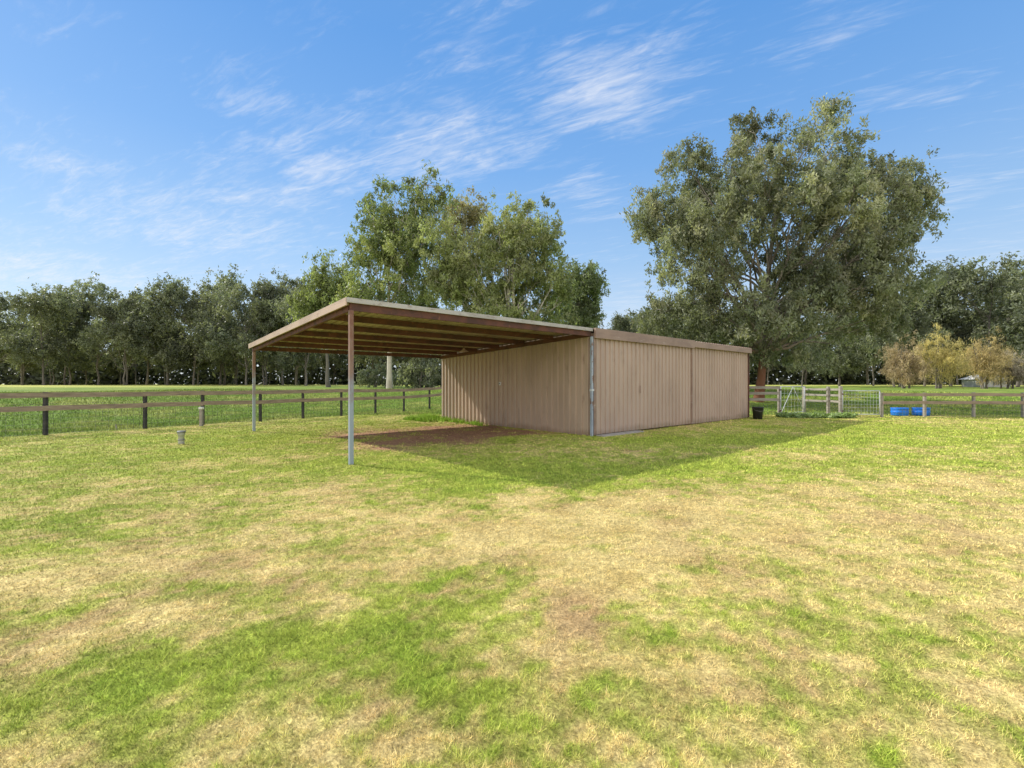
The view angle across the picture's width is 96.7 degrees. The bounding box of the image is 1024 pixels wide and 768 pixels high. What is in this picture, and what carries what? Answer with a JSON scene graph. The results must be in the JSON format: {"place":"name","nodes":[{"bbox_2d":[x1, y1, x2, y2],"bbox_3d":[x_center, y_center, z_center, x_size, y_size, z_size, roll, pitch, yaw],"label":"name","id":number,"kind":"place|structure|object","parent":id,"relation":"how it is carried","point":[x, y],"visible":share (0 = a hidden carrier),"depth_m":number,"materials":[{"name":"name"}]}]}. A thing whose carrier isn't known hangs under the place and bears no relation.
{"place":"outdoors","nodes":[
{"label":"outdoors","id":0,"kind":"place"},
{"bbox_2d":[0,384,1023,767],"bbox_3d":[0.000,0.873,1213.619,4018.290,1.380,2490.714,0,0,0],"label":"ground","id":1,"kind":"structure","parent":0,"point":[562,658],"depth_m":3.40,"materials":[{"name":"green plant"}]},
{"bbox_2d":[0,291,44,368],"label":"gum tree","id":2,"kind":"object","parent":1,"relation":"on","point":[4,307],"visible":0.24,"depth_m":93.80,"materials":[{"name":"green plant"}]},
{"bbox_2d":[0,312,55,374],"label":"gum tree","id":3,"kind":"object","parent":1,"relation":"on","point":[3,320],"visible":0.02,"depth_m":111.24,"materials":[{"name":"green plant"}]},
{"bbox_2d":[0,306,57,384],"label":"gum tree","id":4,"kind":"object","parent":1,"relation":"on","point":[17,325],"visible":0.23,"depth_m":98.61,"materials":[{"name":"green plant"}]},
{"bbox_2d":[0,277,87,384],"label":"gum tree","id":5,"kind":"object","parent":1,"relation":"on","point":[28,347],"visible":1,"depth_m":84.30,"materials":[{"name":"green plant"}]},
{"bbox_2d":[16,321,85,384],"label":"gum tree","id":6,"kind":"object","parent":1,"relation":"on","point":[59,370],"visible":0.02,"depth_m":111.48,"materials":[{"name":"green plant"}]},
{"bbox_2d":[34,283,110,384],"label":"gum tree","id":7,"kind":"object","parent":1,"relation":"on","point":[79,358],"visible":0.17,"depth_m":96.66,"materials":[{"name":"green plant"}]},
{"bbox_2d":[54,321,117,384],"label":"gum tree","id":8,"kind":"object","parent":1,"relation":"on","point":[85,372],"visible":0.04,"depth_m":117.04,"materials":[{"name":"green plant"}]},
{"bbox_2d":[40,271,150,384],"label":"gum tree","id":9,"kind":"object","parent":1,"relation":"on","point":[92,297],"visible":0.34,"depth_m":92.19,"materials":[{"name":"green plant"}]},
{"bbox_2d":[70,291,159,384],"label":"gum tree","id":10,"kind":"object","parent":1,"relation":"on","point":[107,313],"visible":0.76,"depth_m":84.69,"materials":[{"name":"green plant"}]},
{"bbox_2d":[100,324,140,384],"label":"gum tree","id":11,"kind":"object","parent":1,"relation":"on","point":[115,371],"visible":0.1,"depth_m":121.62,"materials":[{"name":"green plant"}]},
{"bbox_2d":[110,353,149,384],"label":"gum tree","id":12,"kind":"object","parent":1,"relation":"on","point":[135,365],"visible":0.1,"depth_m":116.26,"materials":[{"name":"green plant"}]},
{"bbox_2d":[102,284,183,384],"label":"gum tree","id":13,"kind":"object","parent":1,"relation":"on","point":[132,293],"visible":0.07,"depth_m":97.70,"materials":[{"name":"green plant"}]},
{"bbox_2d":[114,277,211,384],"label":"gum tree","id":14,"kind":"object","parent":1,"relation":"on","point":[159,329],"visible":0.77,"depth_m":86.79,"materials":[{"name":"green plant"}]},
{"bbox_2d":[150,325,179,384],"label":"gum tree","id":15,"kind":"object","parent":1,"relation":"on","point":[164,368],"visible":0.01,"depth_m":111.62,"materials":[{"name":"green plant"}]},
{"bbox_2d":[177,431,185,443],"bbox_3d":[-8.500,1.396,11.700,0.194,0.388,0.194,0,0,0],"label":"pipe stub","id":16,"kind":"object","parent":1,"relation":"on","point":[181,437],"visible":0.96,"depth_m":11.64,"materials":[{"name":"grey plastic"}]},
{"bbox_2d":[165,308,198,384],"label":"gum tree","id":17,"kind":"object","parent":1,"relation":"on","point":[185,343],"visible":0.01,"depth_m":112.28,"materials":[{"name":"green plant"}]},
{"bbox_2d":[141,271,235,384],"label":"gum tree","id":18,"kind":"object","parent":1,"relation":"on","point":[175,300],"visible":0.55,"depth_m":88.06,"materials":[{"name":"green plant"}]},
{"bbox_2d":[198,407,203,425],"bbox_3d":[-11.334,1.215,16.601,0.130,0.750,0.130,0,0,0],"label":"short post","id":19,"kind":"object","parent":1,"relation":"on","point":[200,416],"visible":0.78,"depth_m":16.55,"materials":[{"name":"white plastic"}]},
{"bbox_2d":[177,263,256,384],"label":"gum tree","id":20,"kind":"object","parent":1,"relation":"on","point":[229,283],"visible":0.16,"depth_m":97.74,"materials":[{"name":"green plant"}]},
{"bbox_2d":[0,387,441,436],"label":"paddock fence","id":21,"kind":"object","parent":1,"relation":"on","point":[45,408],"visible":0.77,"depth_m":16.45,"materials":[{"name":"wood"}]},
{"bbox_2d":[210,312,261,384],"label":"gum tree","id":22,"kind":"object","parent":1,"relation":"on","point":[231,364],"visible":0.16,"depth_m":111.13,"materials":[{"name":"green plant"}]},
{"bbox_2d":[183,279,290,384],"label":"gum tree","id":23,"kind":"object","parent":1,"relation":"on","point":[209,330],"visible":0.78,"depth_m":84.57,"materials":[{"name":"green plant"}]},
{"bbox_2d":[224,273,292,384],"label":"gum tree","id":24,"kind":"object","parent":1,"relation":"on","point":[263,294],"visible":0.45,"depth_m":91.99,"materials":[{"name":"green plant"}]},
{"bbox_2d":[257,356,284,384],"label":"gum tree","id":25,"kind":"object","parent":1,"relation":"on","point":[269,365],"visible":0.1,"depth_m":121.12,"materials":[{"name":"green plant"}]},
{"bbox_2d":[239,266,315,384],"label":"gum tree","id":26,"kind":"object","parent":1,"relation":"on","point":[283,287],"visible":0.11,"depth_m":94.29,"materials":[{"name":"green plant"}]},
{"bbox_2d":[266,281,317,385],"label":"gum tree","id":27,"kind":"object","parent":1,"relation":"on","point":[291,359],"visible":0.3,"depth_m":83.86,"materials":[{"name":"green plant"}]},
{"bbox_2d":[293,348,322,384],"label":"gum tree","id":28,"kind":"object","parent":1,"relation":"on","point":[313,359],"visible":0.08,"depth_m":113.23,"materials":[{"name":"green plant"}]},
{"bbox_2d":[284,246,364,386],"bbox_3d":[-24.648,-8.938,62.251,10.542,19.479,9.311,0,0,16],"label":"gum tree","id":29,"kind":"object","parent":1,"relation":"on","point":[324,282],"visible":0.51,"depth_m":60.39,"materials":[{"name":"green plant"}]},
{"bbox_2d":[316,349,347,384],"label":"gum tree","id":30,"kind":"object","parent":1,"relation":"on","point":[337,357],"visible":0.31,"depth_m":120.78,"materials":[{"name":"green plant"}]},
{"bbox_2d":[344,350,393,382],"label":"gum tree","id":31,"kind":"object","parent":1,"relation":"on","point":[373,365],"depth_m":115.63,"materials":[{"name":"green plant"}]},
{"bbox_2d":[354,362,401,387],"bbox_3d":[-18.024,-1.135,62.069,6.652,4.077,5.355,0,0,30],"label":"bush","id":32,"kind":"object","parent":1,"relation":"on","point":[382,372],"visible":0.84,"depth_m":61.40,"materials":[{"name":"green plant"}]},
{"bbox_2d":[354,351,403,366],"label":"gum tree","id":33,"kind":"object","parent":1,"relation":"on","point":[361,359],"visible":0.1,"depth_m":110.61,"materials":[{"name":"green plant"}]},
{"bbox_2d":[330,159,461,388],"bbox_3d":[-12.517,-11.492,49.745,14.287,24.754,10.719,0,0,0],"label":"gum tree","id":34,"kind":"object","parent":1,"relation":"on","point":[392,243],"visible":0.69,"depth_m":48.50,"materials":[{"name":"green plant"}]},
{"bbox_2d":[392,353,441,380],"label":"gum tree","id":35,"kind":"object","parent":1,"relation":"on","point":[405,359],"visible":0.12,"depth_m":111.61,"materials":[{"name":"green plant"}]},
{"bbox_2d":[396,357,441,387],"bbox_3d":[-8.432,-0.913,43.836,5.842,4.569,5.223,0,0,0],"label":"bush","id":36,"kind":"object","parent":1,"relation":"on","point":[409,372],"visible":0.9,"depth_m":43.20,"materials":[{"name":"green plant"}]},
{"bbox_2d":[320,422,552,450],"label":"dirt clods","id":37,"kind":"object","parent":1,"relation":"on","point":[430,435],"visible":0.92,"depth_m":13.97,"materials":[{"name":"brown soil"}]},
{"bbox_2d":[396,412,488,425],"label":"weeds","id":38,"kind":"object","parent":1,"relation":"on","point":[422,417],"visible":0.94,"depth_m":18.77,"materials":[{"name":"green plant"}]},
{"bbox_2d":[430,185,496,309],"bbox_3d":[-6.396,-11.971,57.684,8.706,25.736,7.562,0,0,-35],"label":"gum tree","id":39,"kind":"object","parent":1,"relation":"on","point":[467,219],"visible":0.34,"depth_m":56.89,"materials":[{"name":"green plant"}]},
{"bbox_2d":[413,188,584,325],"bbox_3d":[-1.297,-9.431,46.141,17.185,20.630,10.784,0,0,0],"label":"gum tree","id":40,"kind":"object","parent":1,"relation":"on","point":[509,244],"visible":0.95,"depth_m":44.39,"materials":[{"name":"green plant"}]},
{"bbox_2d":[248,297,751,464],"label":"farm shed","id":41,"kind":"structure","parent":1,"relation":"on","point":[528,374],"depth_m":14.93,"materials":[{"name":"brown metal"}]},
{"bbox_2d":[593,337,692,434],"bbox_3d":[4.616,0.065,15.396,5.870,2.890,0.110,0,0,-41],"label":"sliding door","id":42,"kind":"structure","parent":41,"relation":"in","point":[636,386],"depth_m":15.04,"materials":[{"name":"brown metal"}]},
{"bbox_2d":[0,337,1023,384],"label":"undergrowth","id":43,"kind":"object","parent":1,"relation":"on","point":[7,377],"visible":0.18,"depth_m":126.22,"materials":[{"name":"green plant"}]},
{"bbox_2d":[534,259,610,328],"bbox_3d":[7.974,-7.791,58.109,9.762,17.404,8.132,0,0,-39],"label":"gum tree","id":44,"kind":"object","parent":1,"relation":"on","point":[590,281],"visible":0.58,"depth_m":56.85,"materials":[{"name":"green plant"}]},
{"bbox_2d":[562,308,609,329],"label":"gum tree","id":45,"kind":"object","parent":1,"relation":"on","point":[599,320],"visible":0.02,"depth_m":106.03,"materials":[{"name":"green plant"}]},
{"bbox_2d":[607,309,637,332],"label":"gum tree","id":46,"kind":"object","parent":1,"relation":"on","point":[620,323],"visible":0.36,"depth_m":75.06,"materials":[{"name":"green plant"}]},
{"bbox_2d":[625,310,648,333],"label":"gum tree","id":47,"kind":"object","parent":1,"relation":"on","point":[636,322],"visible":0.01,"depth_m":117.23,"materials":[{"name":"green plant"}]},
{"bbox_2d":[639,306,670,336],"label":"gum tree","id":48,"kind":"object","parent":1,"relation":"on","point":[642,310],"visible":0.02,"depth_m":80.79,"materials":[{"name":"green plant"}]},
{"bbox_2d":[662,324,691,339],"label":"gum tree","id":49,"kind":"object","parent":1,"relation":"on","point":[669,326],"visible":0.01,"depth_m":72.47,"materials":[{"name":"green plant"}]},
{"bbox_2d":[734,330,757,363],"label":"gum tree","id":50,"kind":"object","parent":1,"relation":"on","point":[750,354],"visible":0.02,"depth_m":121.81,"materials":[{"name":"green plant"}]},
{"bbox_2d":[751,407,763,418],"bbox_3d":[10.850,1.273,20.091,0.492,0.531,0.505,0,0,0],"label":"bucket","id":51,"kind":"object","parent":1,"relation":"on","point":[757,412],"visible":1,"depth_m":19.93,"materials":[{"name":"black plastic"}]},
{"bbox_2d":[749,386,779,412],"bbox_3d":[12.097,0.866,22.087,1.683,1.574,0.158,0,0,15],"label":"yard fence","id":52,"kind":"object","parent":1,"relation":"on","point":[777,393],"visible":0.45,"depth_m":21.96,"materials":[{"name":"wood"}]},
{"bbox_2d":[780,386,804,412],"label":"metal gate","id":53,"kind":"structure","parent":52,"relation":"attached to","point":[793,399],"depth_m":22.68,"materials":[{"name":"grey metal"}]},
{"bbox_2d":[749,334,796,384],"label":"gum tree","id":54,"kind":"object","parent":1,"relation":"on","point":[776,360],"visible":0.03,"depth_m":118.96,"materials":[{"name":"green plant"}]},
{"bbox_2d":[619,91,953,402],"bbox_3d":[17.361,-8.643,29.846,21.476,20.311,12.622,0,0,0],"label":"gum tree","id":55,"kind":"object","parent":1,"relation":"on","point":[834,191],"visible":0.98,"depth_m":27.46,"materials":[{"name":"green plant"}]},
{"bbox_2d":[775,411,797,417],"bbox_3d":[12.860,1.453,21.199,0.986,0.384,0.851,0,0,0],"label":"weed clump","id":56,"kind":"object","parent":1,"relation":"on","point":[785,414],"visible":0.83,"depth_m":21.02,"materials":[{"name":"green plant"}]},
{"bbox_2d":[791,412,815,417],"bbox_3d":[13.314,1.444,20.901,0.996,0.371,0.871,0,0,0],"label":"weed clump","id":57,"kind":"object","parent":1,"relation":"on","point":[803,415],"visible":0.95,"depth_m":20.62,"materials":[{"name":"green plant"}]},
{"bbox_2d":[782,325,829,385],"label":"gum tree","id":58,"kind":"object","parent":1,"relation":"on","point":[813,364],"visible":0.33,"depth_m":71.66,"materials":[{"name":"green plant"}]},
{"bbox_2d":[781,319,831,384],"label":"gum tree","id":59,"kind":"object","parent":1,"relation":"on","point":[805,376],"visible":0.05,"depth_m":123.59,"materials":[{"name":"green plant"}]},
{"bbox_2d":[809,412,825,417],"bbox_3d":[14.124,1.454,20.995,0.988,0.369,0.872,0,0,0],"label":"weed clump","id":60,"kind":"object","parent":1,"relation":"on","point":[818,415],"visible":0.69,"depth_m":20.71,"materials":[{"name":"green plant"}]},
{"bbox_2d":[802,386,842,413],"bbox_3d":[15.567,0.875,22.704,0.439,1.553,2.723,0,0,-2],"label":"yard fence","id":61,"kind":"object","parent":1,"relation":"on","point":[828,395],"visible":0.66,"depth_m":22.56,"materials":[{"name":"wood"}]},
{"bbox_2d":[842,390,879,414],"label":"metal gate","id":62,"kind":"structure","parent":61,"relation":"attached to","point":[873,397],"depth_m":21.31,"materials":[{"name":"grey metal"}]},
{"bbox_2d":[822,412,846,418],"bbox_3d":[14.639,1.454,20.698,0.970,0.344,0.863,0,0,0],"label":"weed clump","id":63,"kind":"object","parent":1,"relation":"on","point":[834,415],"visible":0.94,"depth_m":20.43,"materials":[{"name":"green plant"}]},
{"bbox_2d":[812,320,867,385],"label":"gum tree","id":64,"kind":"object","parent":1,"relation":"on","point":[839,362],"visible":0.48,"depth_m":79.20,"materials":[{"name":"green plant"}]},
{"bbox_2d":[821,326,863,376],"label":"gum tree","id":65,"kind":"object","parent":1,"relation":"on","point":[831,361],"visible":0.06,"depth_m":123.20,"materials":[{"name":"green plant"}]},
{"bbox_2d":[836,412,857,417],"bbox_3d":[15.211,1.442,20.898,0.976,0.375,0.816,0,0,0],"label":"weed clump","id":66,"kind":"object","parent":1,"relation":"on","point":[849,415],"visible":0.38,"depth_m":20.62,"materials":[{"name":"green plant"}]},
{"bbox_2d":[842,322,869,384],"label":"gum tree","id":67,"kind":"object","parent":1,"relation":"on","point":[856,356],"visible":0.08,"depth_m":110.22,"materials":[{"name":"green plant"}]},
{"bbox_2d":[835,303,893,385],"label":"gum tree","id":68,"kind":"object","parent":1,"relation":"on","point":[871,359],"visible":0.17,"depth_m":74.22,"materials":[{"name":"green plant"}]},
{"bbox_2d":[890,408,908,415],"bbox_3d":[19.075,1.357,22.400,0.720,0.380,0.715,0,0,0],"label":"blue trough","id":69,"kind":"object","parent":1,"relation":"on","point":[897,411],"visible":0.79,"depth_m":22.13,"materials":[{"name":"plastic"}]},
{"bbox_2d":[854,290,953,386],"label":"gum tree","id":70,"kind":"object","parent":1,"relation":"on","point":[918,323],"visible":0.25,"depth_m":69.43,"materials":[{"name":"green plant"}]},
{"bbox_2d":[875,330,936,387],"bbox_3d":[46.482,-2.812,53.880,6.444,7.314,5.443,0,0,-44],"label":"deciduous tree","id":71,"kind":"object","parent":1,"relation":"on","point":[901,363],"visible":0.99,"depth_m":53.63,"materials":[{"name":"beige plant"}]},
{"bbox_2d":[911,407,930,415],"bbox_3d":[20.125,1.353,22.400,0.720,0.380,0.715,0,0,0],"label":"blue trough","id":72,"kind":"object","parent":1,"relation":"on","point":[917,411],"visible":0.81,"depth_m":22.21,"materials":[{"name":"plastic"}]},
{"bbox_2d":[892,272,964,385],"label":"gum tree","id":73,"kind":"object","parent":1,"relation":"on","point":[938,320],"visible":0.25,"depth_m":76.42,"materials":[{"name":"green plant"}]},
{"bbox_2d":[910,323,974,388],"bbox_3d":[51.640,-3.354,54.749,6.418,8.644,5.944,0,0,-43],"label":"deciduous tree","id":74,"kind":"object","parent":1,"relation":"on","point":[944,358],"visible":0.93,"depth_m":54.23,"materials":[{"name":"yellow plant"}]},
{"bbox_2d":[880,392,1023,416],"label":"paddock fence","id":75,"kind":"object","parent":1,"relation":"on","point":[973,402],"visible":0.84,"depth_m":21.25,"materials":[{"name":"wood"}]},
{"bbox_2d":[907,255,1021,385],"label":"gum tree","id":76,"kind":"object","parent":1,"relation":"on","point":[964,335],"visible":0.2,"depth_m":75.86,"materials":[{"name":"green plant"}]},
{"bbox_2d":[956,310,974,384],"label":"gum tree","id":77,"kind":"object","parent":1,"relation":"on","point":[957,383],"depth_m":106.25,"materials":[{"name":"green plant"}]},
{"bbox_2d":[913,251,1023,357],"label":"gum tree","id":78,"kind":"object","parent":1,"relation":"on","point":[964,281],"visible":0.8,"depth_m":70.35,"materials":[{"name":"green plant"}]},
{"bbox_2d":[954,326,1023,388],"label":"deciduous tree","id":79,"kind":"object","parent":1,"relation":"on","point":[983,366],"visible":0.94,"depth_m":55.52,"materials":[{"name":"beige plant"}]},
{"bbox_2d":[959,265,1023,386],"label":"gum tree","id":80,"kind":"object","parent":1,"relation":"on","point":[977,316],"visible":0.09,"depth_m":77.85,"materials":[{"name":"green plant"}]},
{"bbox_2d":[984,350,1023,388],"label":"deciduous tree","id":81,"kind":"object","parent":1,"relation":"on","point":[1016,368],"visible":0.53,"depth_m":56.31,"materials":[{"name":"brown plant"}]},
{"bbox_2d":[0,0,1023,383],"label":"sky","id":82,"kind":"structure","parent":0,"point":[141,140],"materials":[{"name":"blue"}]},
{"bbox_2d":[958,375,1010,386],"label":"farm building","id":83,"kind":"structure","parent":0,"point":[971,382],"depth_m":65.76,"materials":[{"name":"white metal"}]}
]}

